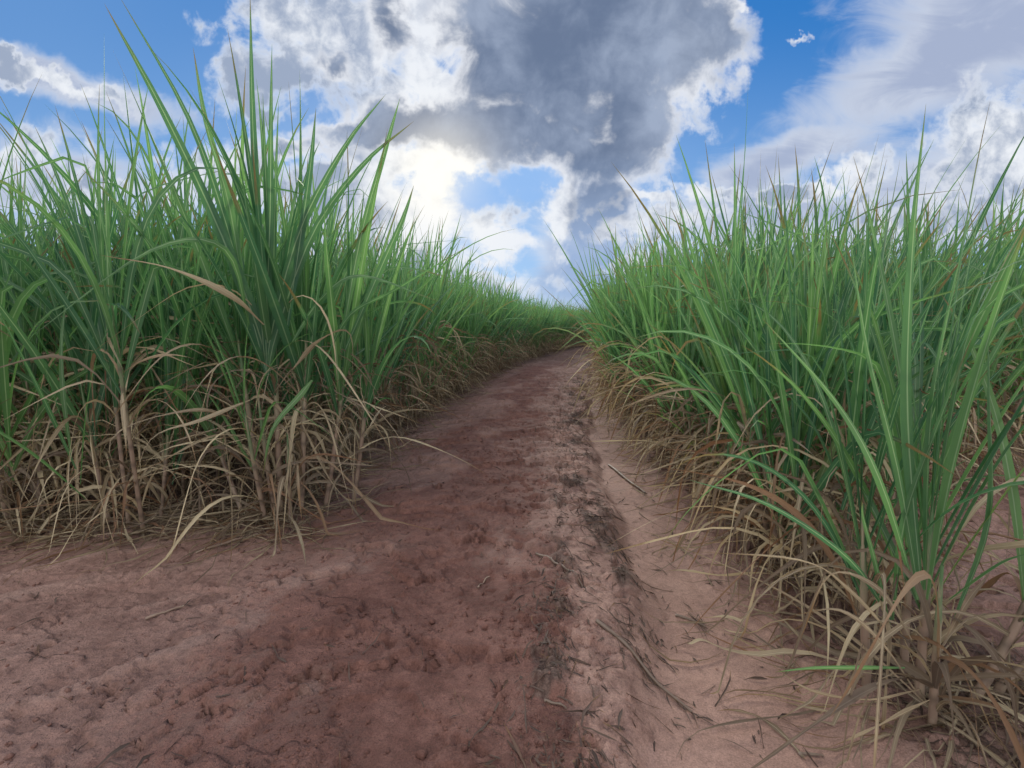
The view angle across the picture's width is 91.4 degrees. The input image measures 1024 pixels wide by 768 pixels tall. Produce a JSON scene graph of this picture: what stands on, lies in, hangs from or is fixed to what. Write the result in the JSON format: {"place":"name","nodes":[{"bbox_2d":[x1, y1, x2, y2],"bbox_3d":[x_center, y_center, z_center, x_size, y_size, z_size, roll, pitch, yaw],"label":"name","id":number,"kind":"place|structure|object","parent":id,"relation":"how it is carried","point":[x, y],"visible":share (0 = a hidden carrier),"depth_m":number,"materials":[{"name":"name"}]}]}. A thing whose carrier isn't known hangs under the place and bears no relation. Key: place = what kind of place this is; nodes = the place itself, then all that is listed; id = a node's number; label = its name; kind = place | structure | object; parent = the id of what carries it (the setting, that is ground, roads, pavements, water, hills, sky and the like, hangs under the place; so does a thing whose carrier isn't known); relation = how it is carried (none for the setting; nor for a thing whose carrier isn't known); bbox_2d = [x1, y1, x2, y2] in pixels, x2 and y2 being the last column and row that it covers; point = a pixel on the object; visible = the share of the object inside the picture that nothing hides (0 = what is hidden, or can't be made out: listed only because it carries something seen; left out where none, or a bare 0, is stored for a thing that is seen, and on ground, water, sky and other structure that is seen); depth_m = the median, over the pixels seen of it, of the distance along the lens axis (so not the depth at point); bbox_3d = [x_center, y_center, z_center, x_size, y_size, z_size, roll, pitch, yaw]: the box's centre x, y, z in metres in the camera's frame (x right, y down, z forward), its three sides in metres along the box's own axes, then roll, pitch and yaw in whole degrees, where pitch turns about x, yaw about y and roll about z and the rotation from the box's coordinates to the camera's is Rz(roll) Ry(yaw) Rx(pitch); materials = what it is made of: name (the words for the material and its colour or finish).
{"place":"outdoors","nodes":[
{"label":"outdoors","id":0,"kind":"place"},
{"bbox_2d":[9,346,960,767],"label":"dirt track","id":1,"kind":"structure","parent":0,"point":[187,668],"depth_m":1.92,"materials":[{"name":"red soil"}]},
{"bbox_2d":[535,552,608,591],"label":"dry cane stem","id":2,"kind":"object","parent":1,"relation":"on","point":[552,560],"visible":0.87,"depth_m":2.35,"materials":[{"name":"brown plant"}]},
{"bbox_2d":[0,343,1023,767],"bbox_3d":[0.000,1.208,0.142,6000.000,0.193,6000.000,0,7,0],"label":"ground","id":3,"kind":"structure","parent":0,"point":[52,671],"depth_m":2.22,"materials":[{"name":"red soil"}]},
{"bbox_2d":[0,211,125,495],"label":"sugarcane clump","id":4,"kind":"object","parent":3,"relation":"on","point":[26,274],"visible":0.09,"depth_m":3.53,"materials":[{"name":"green plant"}]},
{"bbox_2d":[0,154,129,451],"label":"sugarcane clump","id":5,"kind":"object","parent":3,"relation":"on","point":[13,241],"visible":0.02,"depth_m":4.73,"materials":[{"name":"green plant"}]},
{"bbox_2d":[0,158,131,453],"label":"sugarcane clump","id":6,"kind":"object","parent":3,"relation":"on","point":[11,219],"visible":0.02,"depth_m":4.24,"materials":[{"name":"green plant"}]},
{"bbox_2d":[0,142,134,441],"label":"sugarcane clump","id":7,"kind":"object","parent":3,"relation":"on","point":[16,199],"depth_m":4.69,"materials":[{"name":"green plant"}]},
{"bbox_2d":[0,175,143,489],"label":"sugarcane clump","id":8,"kind":"object","parent":3,"relation":"on","point":[14,394],"visible":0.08,"depth_m":3.50,"materials":[{"name":"green plant"}]},
{"bbox_2d":[2,196,143,485],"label":"sugarcane clump","id":9,"kind":"object","parent":3,"relation":"on","point":[49,340],"visible":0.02,"depth_m":4.08,"materials":[{"name":"green plant"}]},
{"bbox_2d":[0,72,189,543],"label":"sugarcane clump","id":10,"kind":"object","parent":3,"relation":"on","point":[8,351],"visible":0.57,"depth_m":3.12,"materials":[{"name":"green plant"}]},
{"bbox_2d":[0,178,202,451],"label":"sugarcane clump","id":11,"kind":"object","parent":3,"relation":"on","point":[5,233],"visible":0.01,"depth_m":4.63,"materials":[{"name":"green plant"}]},
{"bbox_2d":[0,137,228,449],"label":"sugarcane clump","id":12,"kind":"object","parent":3,"relation":"on","point":[115,195],"visible":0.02,"depth_m":4.42,"materials":[{"name":"green plant"}]},
{"bbox_2d":[0,109,243,508],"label":"sugarcane clump","id":13,"kind":"object","parent":3,"relation":"on","point":[60,284],"visible":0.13,"depth_m":3.48,"materials":[{"name":"green plant"}]},
{"bbox_2d":[0,77,284,457],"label":"sugarcane clump","id":14,"kind":"object","parent":3,"relation":"on","point":[158,180],"visible":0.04,"depth_m":4.15,"materials":[{"name":"green plant"}]},
{"bbox_2d":[0,70,290,477],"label":"sugarcane clump","id":15,"kind":"object","parent":3,"relation":"on","point":[86,200],"visible":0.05,"depth_m":3.87,"materials":[{"name":"green plant"}]},
{"bbox_2d":[0,154,294,535],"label":"sugarcane clump","id":16,"kind":"object","parent":3,"relation":"on","point":[147,330],"visible":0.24,"depth_m":3.39,"materials":[{"name":"green plant"}]},
{"bbox_2d":[0,70,308,573],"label":"sugarcane clump","id":17,"kind":"object","parent":3,"relation":"on","point":[113,372],"visible":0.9,"depth_m":2.92,"materials":[{"name":"green plant"}]},
{"bbox_2d":[145,593,217,619],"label":"dry cane stem","id":18,"kind":"object","parent":3,"relation":"on","point":[152,615],"visible":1,"depth_m":2.16,"materials":[{"name":"brown plant"}]},
{"bbox_2d":[40,180,345,490],"bbox_3d":[-2.132,-0.477,4.183,2.228,2.515,2.455,5,8,36],"label":"sugarcane clump","id":19,"kind":"object","parent":3,"relation":"on","point":[216,331],"visible":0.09,"depth_m":3.84,"materials":[{"name":"green plant"}]},
{"bbox_2d":[116,68,397,470],"bbox_3d":[-2.252,-0.917,4.525,2.552,3.309,2.601,-6,9,-39],"label":"sugarcane clump","id":20,"kind":"object","parent":3,"relation":"on","point":[331,225],"visible":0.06,"depth_m":4.36,"materials":[{"name":"green plant"}]},
{"bbox_2d":[27,1,513,585],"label":"sugarcane clump","id":21,"kind":"object","parent":3,"relation":"on","point":[267,319],"visible":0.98,"depth_m":2.99,"materials":[{"name":"plant"}]},
{"bbox_2d":[136,163,422,447],"bbox_3d":[-2.504,-0.739,5.455,2.511,2.804,2.675,1,7,12],"label":"sugarcane clump","id":22,"kind":"object","parent":3,"relation":"on","point":[215,248],"visible":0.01,"depth_m":4.89,"materials":[{"name":"green plant"}]},
{"bbox_2d":[138,241,422,492],"bbox_3d":[-1.623,-0.225,3.699,1.610,1.976,2.048,3,7,22],"label":"sugarcane clump","id":23,"kind":"object","parent":3,"relation":"on","point":[287,398],"visible":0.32,"depth_m":3.62,"materials":[{"name":"green plant"}]},
{"bbox_2d":[192,197,415,385],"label":"sugarcane clump","id":24,"kind":"object","parent":3,"relation":"on","point":[343,240],"visible":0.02,"depth_m":6.37,"materials":[{"name":"green plant"}]},
{"bbox_2d":[236,196,433,480],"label":"sugarcane clump","id":25,"kind":"object","parent":3,"relation":"on","point":[361,342],"visible":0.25,"depth_m":4.25,"materials":[{"name":"green plant"}]},
{"bbox_2d":[268,188,435,423],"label":"sugarcane clump","id":26,"kind":"object","parent":3,"relation":"on","point":[367,260],"visible":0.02,"depth_m":6.26,"materials":[{"name":"green plant"}]},
{"bbox_2d":[277,188,465,445],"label":"sugarcane clump","id":27,"kind":"object","parent":3,"relation":"on","point":[409,345],"visible":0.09,"depth_m":5.46,"materials":[{"name":"green plant"}]},
{"bbox_2d":[277,233,472,459],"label":"sugarcane clump","id":28,"kind":"object","parent":3,"relation":"on","point":[394,340],"visible":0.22,"depth_m":4.60,"materials":[{"name":"green plant"}]},
{"bbox_2d":[346,219,447,366],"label":"sugarcane clump","id":29,"kind":"object","parent":3,"relation":"on","point":[415,261],"visible":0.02,"depth_m":8.42,"materials":[{"name":"green plant"}]},
{"bbox_2d":[316,207,483,431],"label":"sugarcane clump","id":30,"kind":"object","parent":3,"relation":"on","point":[429,341],"visible":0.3,"depth_m":5.54,"materials":[{"name":"green plant"}]},
{"bbox_2d":[350,213,467,379],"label":"sugarcane clump","id":31,"kind":"object","parent":3,"relation":"on","point":[410,262],"depth_m":7.83,"materials":[{"name":"green plant"}]},
{"bbox_2d":[363,255,474,431],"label":"sugarcane clump","id":32,"kind":"object","parent":3,"relation":"on","point":[421,357],"visible":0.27,"depth_m":6.13,"materials":[{"name":"green plant"}]},
{"bbox_2d":[332,216,511,417],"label":"sugarcane clump","id":33,"kind":"object","parent":3,"relation":"on","point":[436,326],"visible":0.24,"depth_m":6.56,"materials":[{"name":"green plant"}]},
{"bbox_2d":[391,255,477,412],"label":"sugarcane clump","id":34,"kind":"object","parent":3,"relation":"on","point":[440,393],"visible":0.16,"depth_m":7.30,"materials":[{"name":"green plant"}]},
{"bbox_2d":[383,224,485,314],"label":"sugarcane clump","id":35,"kind":"object","parent":3,"relation":"on","point":[445,267],"visible":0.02,"depth_m":9.94,"materials":[{"name":"green plant"}]},
{"bbox_2d":[406,239,488,396],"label":"sugarcane clump","id":36,"kind":"object","parent":3,"relation":"on","point":[452,344],"visible":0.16,"depth_m":8.12,"materials":[{"name":"green plant"}]},
{"bbox_2d":[409,282,489,401],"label":"sugarcane clump","id":37,"kind":"object","parent":3,"relation":"on","point":[448,342],"visible":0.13,"depth_m":7.75,"materials":[{"name":"green plant"}]},
{"bbox_2d":[435,280,502,395],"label":"sugarcane clump","id":38,"kind":"object","parent":3,"relation":"on","point":[474,331],"visible":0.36,"depth_m":8.58,"materials":[{"name":"green plant"}]},
{"bbox_2d":[447,280,494,389],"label":"sugarcane clump","id":39,"kind":"object","parent":3,"relation":"on","point":[465,328],"visible":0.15,"depth_m":9.11,"materials":[{"name":"green plant"}]},
{"bbox_2d":[440,250,518,387],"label":"sugarcane clump","id":40,"kind":"object","parent":3,"relation":"on","point":[471,299],"visible":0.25,"depth_m":9.51,"materials":[{"name":"green plant"}]},
{"bbox_2d":[455,272,517,373],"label":"sugarcane clump","id":41,"kind":"object","parent":3,"relation":"on","point":[492,316],"visible":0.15,"depth_m":11.86,"materials":[{"name":"green plant"}]},
{"bbox_2d":[468,295,506,379],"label":"sugarcane clump","id":42,"kind":"object","parent":3,"relation":"on","point":[479,353],"visible":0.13,"depth_m":10.73,"materials":[{"name":"green plant"}]},
{"bbox_2d":[448,261,537,372],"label":"sugarcane clump","id":43,"kind":"object","parent":3,"relation":"on","point":[500,349],"visible":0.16,"depth_m":12.38,"materials":[{"name":"green plant"}]},
{"bbox_2d":[458,274,529,379],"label":"sugarcane clump","id":44,"kind":"object","parent":3,"relation":"on","point":[488,329],"visible":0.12,"depth_m":10.36,"materials":[{"name":"green plant"}]},
{"bbox_2d":[460,268,536,375],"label":"sugarcane clump","id":45,"kind":"object","parent":3,"relation":"on","point":[498,320],"visible":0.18,"depth_m":11.50,"materials":[{"name":"green plant"}]},
{"bbox_2d":[487,291,524,372],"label":"sugarcane clump","id":46,"kind":"object","parent":3,"relation":"on","point":[505,332],"visible":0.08,"depth_m":12.68,"materials":[{"name":"green plant"}]},
{"bbox_2d":[491,285,522,367],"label":"sugarcane clump","id":47,"kind":"object","parent":3,"relation":"on","point":[505,356],"visible":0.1,"depth_m":13.53,"materials":[{"name":"green plant"}]},
{"bbox_2d":[484,278,534,367],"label":"sugarcane clump","id":48,"kind":"object","parent":3,"relation":"on","point":[512,325],"visible":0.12,"depth_m":14.24,"materials":[{"name":"green plant"}]},
{"bbox_2d":[0,373,1023,767],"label":"plant litter","id":49,"kind":"object","parent":3,"relation":"on","point":[584,711],"visible":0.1,"depth_m":1.90,"materials":[{"name":"brown plant"}]},
{"bbox_2d":[0,183,1023,403],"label":"sugarcane field","id":50,"kind":"structure","parent":3,"relation":"on","point":[991,233],"depth_m":8.27,"materials":[{"name":"green plant"}]},
{"bbox_2d":[494,276,533,368],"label":"sugarcane clump","id":51,"kind":"object","parent":3,"relation":"on","point":[514,325],"visible":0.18,"depth_m":13.68,"materials":[{"name":"green plant"}]},
{"bbox_2d":[506,291,530,363],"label":"sugarcane clump","id":52,"kind":"object","parent":3,"relation":"on","point":[520,321],"visible":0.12,"depth_m":15.00,"materials":[{"name":"green plant"}]},
{"bbox_2d":[507,288,541,362],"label":"sugarcane clump","id":53,"kind":"object","parent":3,"relation":"on","point":[523,321],"visible":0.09,"depth_m":15.64,"materials":[{"name":"green plant"}]},
{"bbox_2d":[517,301,535,361],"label":"sugarcane clump","id":54,"kind":"object","parent":3,"relation":"on","point":[524,338],"visible":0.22,"depth_m":16.58,"materials":[{"name":"green plant"}]},
{"bbox_2d":[519,298,546,360],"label":"sugarcane clump","id":55,"kind":"object","parent":3,"relation":"on","point":[530,328],"visible":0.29,"depth_m":17.19,"materials":[{"name":"green plant"}]},
{"bbox_2d":[519,311,546,358],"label":"sugarcane clump","id":56,"kind":"object","parent":3,"relation":"on","point":[532,340],"visible":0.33,"depth_m":17.80,"materials":[{"name":"green plant"}]},
{"bbox_2d":[512,298,563,355],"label":"sugarcane clump","id":57,"kind":"object","parent":3,"relation":"on","point":[549,330],"visible":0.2,"depth_m":19.93,"materials":[{"name":"green plant"}]},
{"bbox_2d":[523,306,556,357],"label":"sugarcane clump","id":58,"kind":"object","parent":3,"relation":"on","point":[536,341],"visible":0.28,"depth_m":18.25,"materials":[{"name":"green plant"}]},
{"bbox_2d":[530,302,552,355],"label":"sugarcane clump","id":59,"kind":"object","parent":3,"relation":"on","point":[540,332],"visible":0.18,"depth_m":18.91,"materials":[{"name":"green plant"}]},
{"bbox_2d":[529,295,560,354],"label":"sugarcane clump","id":60,"kind":"object","parent":3,"relation":"on","point":[544,326],"visible":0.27,"depth_m":19.34,"materials":[{"name":"green plant"}]},
{"bbox_2d":[526,304,565,351],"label":"sugarcane clump","id":61,"kind":"object","parent":3,"relation":"on","point":[554,331],"visible":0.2,"depth_m":21.72,"materials":[{"name":"green plant"}]},
{"bbox_2d":[549,311,574,349],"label":"sugarcane clump","id":62,"kind":"object","parent":3,"relation":"on","point":[562,332],"visible":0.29,"depth_m":23.26,"materials":[{"name":"green plant"}]},
{"bbox_2d":[554,304,575,348],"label":"sugarcane clump","id":63,"kind":"object","parent":3,"relation":"on","point":[565,325],"visible":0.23,"depth_m":23.95,"materials":[{"name":"green plant"}]},
{"bbox_2d":[565,266,641,400],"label":"sugarcane clump","id":64,"kind":"object","parent":3,"relation":"on","point":[597,326],"visible":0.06,"depth_m":7.57,"materials":[{"name":"green plant"}]},
{"bbox_2d":[559,279,655,412],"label":"sugarcane clump","id":65,"kind":"object","parent":3,"relation":"on","point":[598,334],"visible":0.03,"depth_m":6.64,"materials":[{"name":"green plant"}]},
{"bbox_2d":[545,237,679,412],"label":"sugarcane clump","id":66,"kind":"object","parent":3,"relation":"on","point":[603,318],"visible":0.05,"depth_m":7.39,"materials":[{"name":"green plant"}]},
{"bbox_2d":[533,222,700,425],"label":"sugarcane clump","id":67,"kind":"object","parent":3,"relation":"on","point":[611,331],"visible":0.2,"depth_m":6.23,"materials":[{"name":"green plant"}]},
{"bbox_2d":[562,232,684,392],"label":"sugarcane clump","id":68,"kind":"object","parent":3,"relation":"on","point":[602,289],"visible":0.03,"depth_m":8.68,"materials":[{"name":"green plant"}]},
{"bbox_2d":[578,223,684,394],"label":"sugarcane clump","id":69,"kind":"object","parent":3,"relation":"on","point":[615,249],"depth_m":8.06,"materials":[{"name":"green plant"}]},
{"bbox_2d":[560,252,710,435],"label":"sugarcane clump","id":70,"kind":"object","parent":3,"relation":"on","point":[640,321],"visible":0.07,"depth_m":5.72,"materials":[{"name":"green plant"}]},
{"bbox_2d":[564,229,772,479],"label":"sugarcane clump","id":71,"kind":"object","parent":3,"relation":"on","point":[664,367],"visible":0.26,"depth_m":3.90,"materials":[{"name":"green plant"}]},
{"bbox_2d":[579,201,784,454],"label":"sugarcane clump","id":72,"kind":"object","parent":3,"relation":"on","point":[665,314],"visible":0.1,"depth_m":4.66,"materials":[{"name":"green plant"}]},
{"bbox_2d":[576,198,803,444],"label":"sugarcane clump","id":73,"kind":"object","parent":3,"relation":"on","point":[667,278],"visible":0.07,"depth_m":5.17,"materials":[{"name":"green plant"}]},
{"bbox_2d":[627,206,768,293],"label":"sugarcane clump","id":74,"kind":"object","parent":3,"relation":"on","point":[679,251],"depth_m":7.49,"materials":[{"name":"green plant"}]},
{"bbox_2d":[581,212,829,464],"bbox_3d":[1.653,-0.427,4.383,2.244,2.263,2.162,-3,7,-21],"label":"sugarcane clump","id":75,"kind":"object","parent":3,"relation":"on","point":[649,304],"visible":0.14,"depth_m":4.27,"materials":[{"name":"green plant"}]},
{"bbox_2d":[612,143,853,427],"bbox_3d":[2.215,-0.858,5.287,2.304,2.988,2.328,-5,8,-34],"label":"sugarcane clump","id":76,"kind":"object","parent":3,"relation":"on","point":[716,231],"visible":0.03,"depth_m":4.94,"materials":[{"name":"green plant"}]},
{"bbox_2d":[603,79,897,538],"bbox_3d":[1.540,-0.366,3.450,1.859,2.376,2.000,0,7,1],"label":"sugarcane clump","id":77,"kind":"object","parent":3,"relation":"on","point":[735,277],"visible":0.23,"depth_m":3.31,"materials":[{"name":"green plant"}]},
{"bbox_2d":[595,136,1022,618],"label":"sugarcane clump","id":78,"kind":"object","parent":3,"relation":"on","point":[818,337],"visible":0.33,"depth_m":2.35,"materials":[{"name":"green plant"}]},
{"bbox_2d":[717,188,902,271],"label":"sugarcane clump","id":79,"kind":"object","parent":3,"relation":"on","point":[832,242],"depth_m":4.82,"materials":[{"name":"green plant"}]},
{"bbox_2d":[602,130,1023,750],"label":"sugarcane clump","id":80,"kind":"object","parent":3,"relation":"on","point":[790,420],"visible":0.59,"depth_m":2.10,"materials":[{"name":"green plant"}]},
{"bbox_2d":[607,104,1023,767],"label":"sugarcane clump","id":81,"kind":"object","parent":3,"relation":"on","point":[909,468],"visible":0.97,"depth_m":1.50,"materials":[{"name":"plant"}]},
{"bbox_2d":[693,209,942,444],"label":"sugarcane clump","id":82,"kind":"object","parent":3,"relation":"on","point":[799,241],"visible":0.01,"depth_m":3.77,"materials":[{"name":"green plant"}]},
{"bbox_2d":[615,203,1022,553],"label":"sugarcane clump","id":83,"kind":"object","parent":3,"relation":"on","point":[886,344],"visible":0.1,"depth_m":2.99,"materials":[{"name":"green plant"}]},
{"bbox_2d":[657,139,1022,378],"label":"sugarcane clump","id":84,"kind":"object","parent":3,"relation":"on","point":[816,228],"visible":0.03,"depth_m":4.21,"materials":[{"name":"green plant"}]},
{"bbox_2d":[698,164,1023,519],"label":"sugarcane clump","id":85,"kind":"object","parent":3,"relation":"on","point":[936,275],"visible":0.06,"depth_m":3.15,"materials":[{"name":"green plant"}]},
{"bbox_2d":[709,194,1023,562],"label":"sugarcane clump","id":86,"kind":"object","parent":3,"relation":"on","point":[928,340],"visible":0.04,"depth_m":3.05,"materials":[{"name":"green plant"}]},
{"bbox_2d":[755,176,1003,417],"bbox_3d":[3.241,-0.582,4.763,2.267,2.566,2.439,2,7,15],"label":"sugarcane clump","id":87,"kind":"object","parent":3,"relation":"on","point":[881,247],"visible":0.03,"depth_m":4.39,"materials":[{"name":"green plant"}]},
{"bbox_2d":[788,137,1023,488],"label":"sugarcane clump","id":88,"kind":"object","parent":3,"relation":"on","point":[926,248],"visible":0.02,"depth_m":3.62,"materials":[{"name":"green plant"}]},
{"bbox_2d":[795,248,1023,511],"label":"sugarcane clump","id":89,"kind":"object","parent":3,"relation":"on","point":[1012,377],"visible":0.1,"depth_m":3.45,"materials":[{"name":"green plant"}]},
{"bbox_2d":[817,199,1018,469],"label":"sugarcane clump","id":90,"kind":"object","parent":3,"relation":"on","point":[892,237],"visible":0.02,"depth_m":5.03,"materials":[{"name":"green plant"}]},
{"bbox_2d":[844,187,1023,467],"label":"sugarcane clump","id":91,"kind":"object","parent":3,"relation":"on","point":[954,256],"visible":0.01,"depth_m":4.51,"materials":[{"name":"green plant"}]},
{"bbox_2d":[848,177,1023,485],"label":"sugarcane clump","id":92,"kind":"object","parent":3,"relation":"on","point":[1018,273],"visible":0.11,"depth_m":4.20,"materials":[{"name":"green plant"}]},
{"bbox_2d":[934,181,1023,459],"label":"sugarcane clump","id":93,"kind":"object","parent":3,"relation":"on","point":[1016,327],"visible":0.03,"depth_m":4.66,"materials":[{"name":"green plant"}]},
{"bbox_2d":[0,0,1023,311],"label":"sky","id":94,"kind":"structure","parent":0,"point":[521,111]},
{"bbox_2d":[585,363,879,767],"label":"sandy wash path","id":95,"kind":"structure","parent":0,"point":[710,747],"depth_m":1.86,"materials":[{"name":"red soil"}]},
{"bbox_2d":[0,397,999,767],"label":"soil crumbs","id":96,"kind":"object","parent":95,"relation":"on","point":[420,753],"visible":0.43,"depth_m":1.82,"materials":[{"name":"brown soil"}]},
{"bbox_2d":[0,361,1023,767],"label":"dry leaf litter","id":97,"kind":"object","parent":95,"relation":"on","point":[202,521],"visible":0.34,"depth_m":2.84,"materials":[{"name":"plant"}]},
{"bbox_2d":[595,619,728,729],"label":"dry cane stem","id":98,"kind":"object","parent":95,"relation":"on","point":[631,650],"visible":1,"depth_m":1.77,"materials":[{"name":"brown plant"}]},
{"bbox_2d":[674,610,719,640],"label":"dry cane stem","id":99,"kind":"object","parent":95,"relation":"on","point":[689,619],"visible":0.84,"depth_m":2.19,"materials":[{"name":"brown plant"}]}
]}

